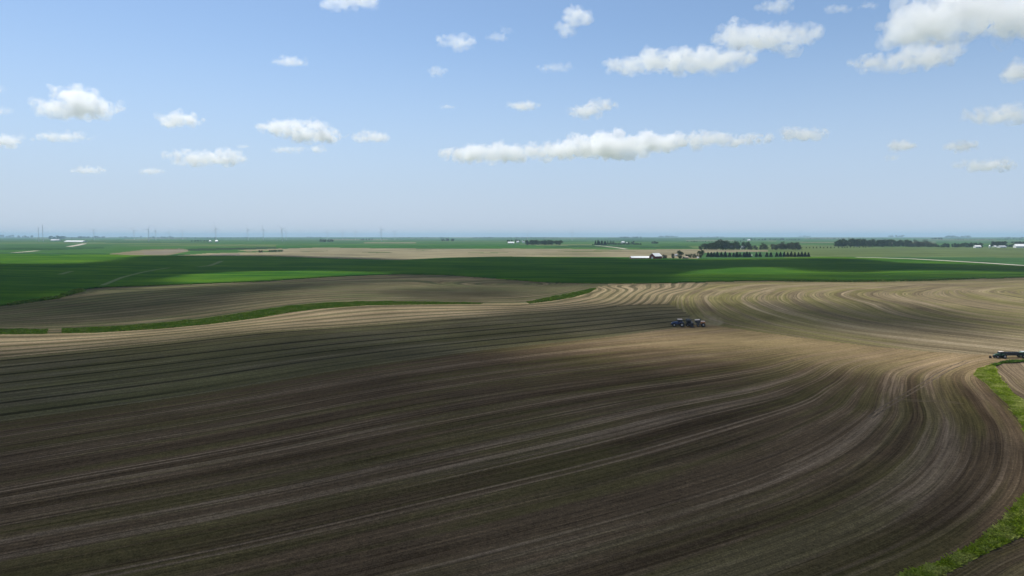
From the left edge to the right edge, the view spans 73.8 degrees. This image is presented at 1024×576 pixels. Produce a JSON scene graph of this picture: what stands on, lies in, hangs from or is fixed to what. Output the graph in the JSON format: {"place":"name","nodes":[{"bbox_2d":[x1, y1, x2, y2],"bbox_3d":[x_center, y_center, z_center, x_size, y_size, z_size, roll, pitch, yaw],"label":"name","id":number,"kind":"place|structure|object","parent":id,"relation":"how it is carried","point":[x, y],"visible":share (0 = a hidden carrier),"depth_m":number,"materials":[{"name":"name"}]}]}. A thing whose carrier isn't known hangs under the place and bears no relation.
{"place":"outdoors","nodes":[
{"label":"outdoors","id":0,"kind":"place"},
{"bbox_2d":[101,268,165,284],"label":"grass track","id":1,"kind":"structure","parent":0,"point":[109,282],"depth_m":746.13,"materials":[{"name":"green plant"}]},
{"bbox_2d":[199,261,222,266],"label":"grass track","id":2,"kind":"structure","parent":0,"point":[212,264],"depth_m":985.85,"materials":[{"name":"green plant"}]},
{"bbox_2d":[0,274,607,333],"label":"mound field","id":3,"kind":"structure","parent":0,"point":[111,306],"depth_m":466.87,"materials":[{"name":"soil"}]},
{"bbox_2d":[0,328,48,333],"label":"grass","id":4,"kind":"structure","parent":3,"relation":"on","point":[24,331],"depth_m":311.31,"materials":[{"name":"green plant"}]},
{"bbox_2d":[7,288,85,305],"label":"grass","id":5,"kind":"structure","parent":3,"relation":"on","point":[70,292],"depth_m":460.53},
{"bbox_2d":[61,301,481,332],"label":"grass","id":6,"kind":"structure","parent":3,"relation":"on","point":[260,313],"depth_m":363.59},
{"bbox_2d":[0,304,693,420],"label":"row field","id":7,"kind":"structure","parent":0,"point":[36,385],"depth_m":250.24,"materials":[{"name":"brown soil"}]},
{"bbox_2d":[0,282,707,357],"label":"stubble field","id":8,"kind":"structure","parent":0,"point":[12,345],"depth_m":360.39,"materials":[{"name":"brown soil"}]},
{"bbox_2d":[526,288,596,303],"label":"grass","id":9,"kind":"structure","parent":8,"relation":"on","point":[568,295],"depth_m":462.42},
{"bbox_2d":[0,324,1023,575],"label":"ploughed field","id":10,"kind":"structure","parent":0,"point":[700,450],"depth_m":125.59,"materials":[{"name":"soil"}]},
{"bbox_2d":[670,319,683,326],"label":"tractor","id":11,"kind":"object","parent":10,"relation":"on","point":[680,322],"visible":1,"depth_m":338.41,"materials":[{"name":"metal"}]},
{"bbox_2d":[686,318,693,326],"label":"planter","id":12,"kind":"object","parent":10,"relation":"on","point":[689,322],"visible":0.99,"depth_m":338.43,"materials":[{"name":"metal"}]},
{"bbox_2d":[694,319,704,326],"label":"seed cart","id":13,"kind":"object","parent":10,"relation":"on","point":[700,322],"visible":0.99,"depth_m":340.26,"materials":[{"name":"metal"}]},
{"bbox_2d":[867,360,965,416],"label":"wheel mark","id":14,"kind":"object","parent":10,"relation":"on","point":[910,390],"visible":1,"depth_m":216.08,"materials":[{"name":"soil"}]},
{"bbox_2d":[872,361,970,417],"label":"wheel mark","id":15,"kind":"object","parent":10,"relation":"on","point":[874,416],"visible":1,"depth_m":214.88,"materials":[{"name":"soil"}]},
{"bbox_2d":[992,351,1006,358],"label":"tractor","id":16,"kind":"object","parent":10,"relation":"on","point":[1000,354],"visible":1,"depth_m":280.71,"materials":[{"name":"metal"}]},
{"bbox_2d":[1004,351,1023,357],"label":"folded planter","id":17,"kind":"object","parent":10,"relation":"on","point":[1020,354],"visible":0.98,"depth_m":280.40,"materials":[{"name":"metal"}]},
{"bbox_2d":[0,254,1023,305],"bbox_3d":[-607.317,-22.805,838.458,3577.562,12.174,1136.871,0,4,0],"label":"green crop field","id":18,"kind":"structure","parent":0,"point":[27,276],"depth_m":868.32,"materials":[{"name":"green plant"}]},
{"bbox_2d":[630,256,648,258],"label":"shed","id":19,"kind":"structure","parent":18,"relation":"on","point":[639,257],"depth_m":1249.60,"materials":[{"name":"white metal"}]},
{"bbox_2d":[649,253,661,258],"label":"barn","id":20,"kind":"structure","parent":18,"relation":"on","point":[655,256],"depth_m":1244.35,"materials":[{"name":"red"}]},
{"bbox_2d":[783,277,978,281],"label":"grass","id":21,"kind":"structure","parent":18,"relation":"on","point":[847,280],"depth_m":641.25,"materials":[{"name":"green plant"}]},
{"bbox_2d":[0,237,1023,265],"bbox_3d":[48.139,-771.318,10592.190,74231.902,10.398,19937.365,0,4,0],"label":"distant fields","id":22,"kind":"structure","parent":0,"point":[395,248],"depth_m":1976.38,"materials":[{"name":"green plant"}]},
{"bbox_2d":[64,240,86,241],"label":"poultry barn","id":23,"kind":"structure","parent":22,"relation":"on","point":[74,241],"depth_m":3657.30,"materials":[{"name":"white metal"}]},
{"bbox_2d":[0,235,1022,243],"bbox_3d":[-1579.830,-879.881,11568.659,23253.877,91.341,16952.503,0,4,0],"label":"distant woods","id":24,"kind":"object","parent":22,"relation":"on","point":[61,237],"visible":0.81,"depth_m":9403.65,"materials":[{"name":"green plant"}]},
{"bbox_2d":[697,250,704,257],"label":"broadleaf tree","id":25,"kind":"object","parent":22,"relation":"on","point":[701,252],"visible":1,"depth_m":1270.31,"materials":[{"name":"green plant"}]},
{"bbox_2d":[712,242,717,249],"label":"broadleaf tree","id":26,"kind":"object","parent":22,"relation":"on","point":[714,247],"visible":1,"depth_m":1774.08,"materials":[{"name":"green plant"}]},
{"bbox_2d":[718,241,726,249],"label":"broadleaf tree","id":27,"kind":"object","parent":22,"relation":"on","point":[722,246],"visible":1,"depth_m":1779.39,"materials":[{"name":"green plant"}]},
{"bbox_2d":[723,240,730,249],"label":"broadleaf tree","id":28,"kind":"object","parent":22,"relation":"on","point":[728,243],"visible":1,"depth_m":1782.87,"materials":[{"name":"green plant"}]},
{"bbox_2d":[791,242,798,249],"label":"broadleaf tree","id":29,"kind":"object","parent":22,"relation":"on","point":[795,246],"visible":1,"depth_m":1769.93,"materials":[{"name":"green plant"}]},
{"bbox_2d":[835,239,842,246],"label":"broadleaf tree","id":30,"kind":"object","parent":22,"relation":"on","point":[840,244],"visible":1,"depth_m":2218.35,"materials":[{"name":"green plant"}]},
{"bbox_2d":[853,239,861,246],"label":"broadleaf tree","id":31,"kind":"object","parent":22,"relation":"on","point":[858,243],"visible":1,"depth_m":2194.70,"materials":[{"name":"green plant"}]},
{"bbox_2d":[888,240,895,246],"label":"broadleaf tree","id":32,"kind":"object","parent":22,"relation":"on","point":[891,241],"visible":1,"depth_m":2167.76,"materials":[{"name":"green plant"}]},
{"bbox_2d":[1013,244,1023,247],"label":"farm shed","id":33,"kind":"structure","parent":22,"relation":"on","point":[1018,245],"depth_m":2054.03,"materials":[{"name":"white metal"}]},
{"bbox_2d":[0,0,1023,236],"label":"sky","id":34,"kind":"structure","parent":0,"point":[407,118],"materials":[{"name":"blue"}]},
{"bbox_2d":[608,278,1023,356],"bbox_3d":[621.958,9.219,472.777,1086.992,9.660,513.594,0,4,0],"label":"worked field","id":35,"kind":"structure","parent":0,"point":[983,316],"depth_m":397.53,"materials":[{"name":"beige soil"}]},
{"bbox_2d":[865,257,1023,265],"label":"gravel road","id":36,"kind":"structure","parent":0,"point":[947,260],"depth_m":1061.29,"materials":[{"name":"grey gravel"}]},
{"bbox_2d":[946,362,1023,575],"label":"field","id":37,"kind":"structure","parent":0,"point":[1007,559],"depth_m":93.18,"materials":[{"name":"soil"}]},
{"bbox_2d":[991,358,1023,365],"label":"grass","id":38,"kind":"structure","parent":37,"relation":"on","point":[1008,361],"depth_m":272.37,"materials":[{"name":"green plant"}]},
{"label":"grass waterway","id":39,"kind":"structure","parent":0,"visible":0},
{"bbox_2d":[896,364,1023,575],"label":"grass","id":40,"kind":"structure","parent":39,"relation":"on","point":[1007,528],"depth_m":100.64,"materials":[{"name":"green plant"}]}
]}

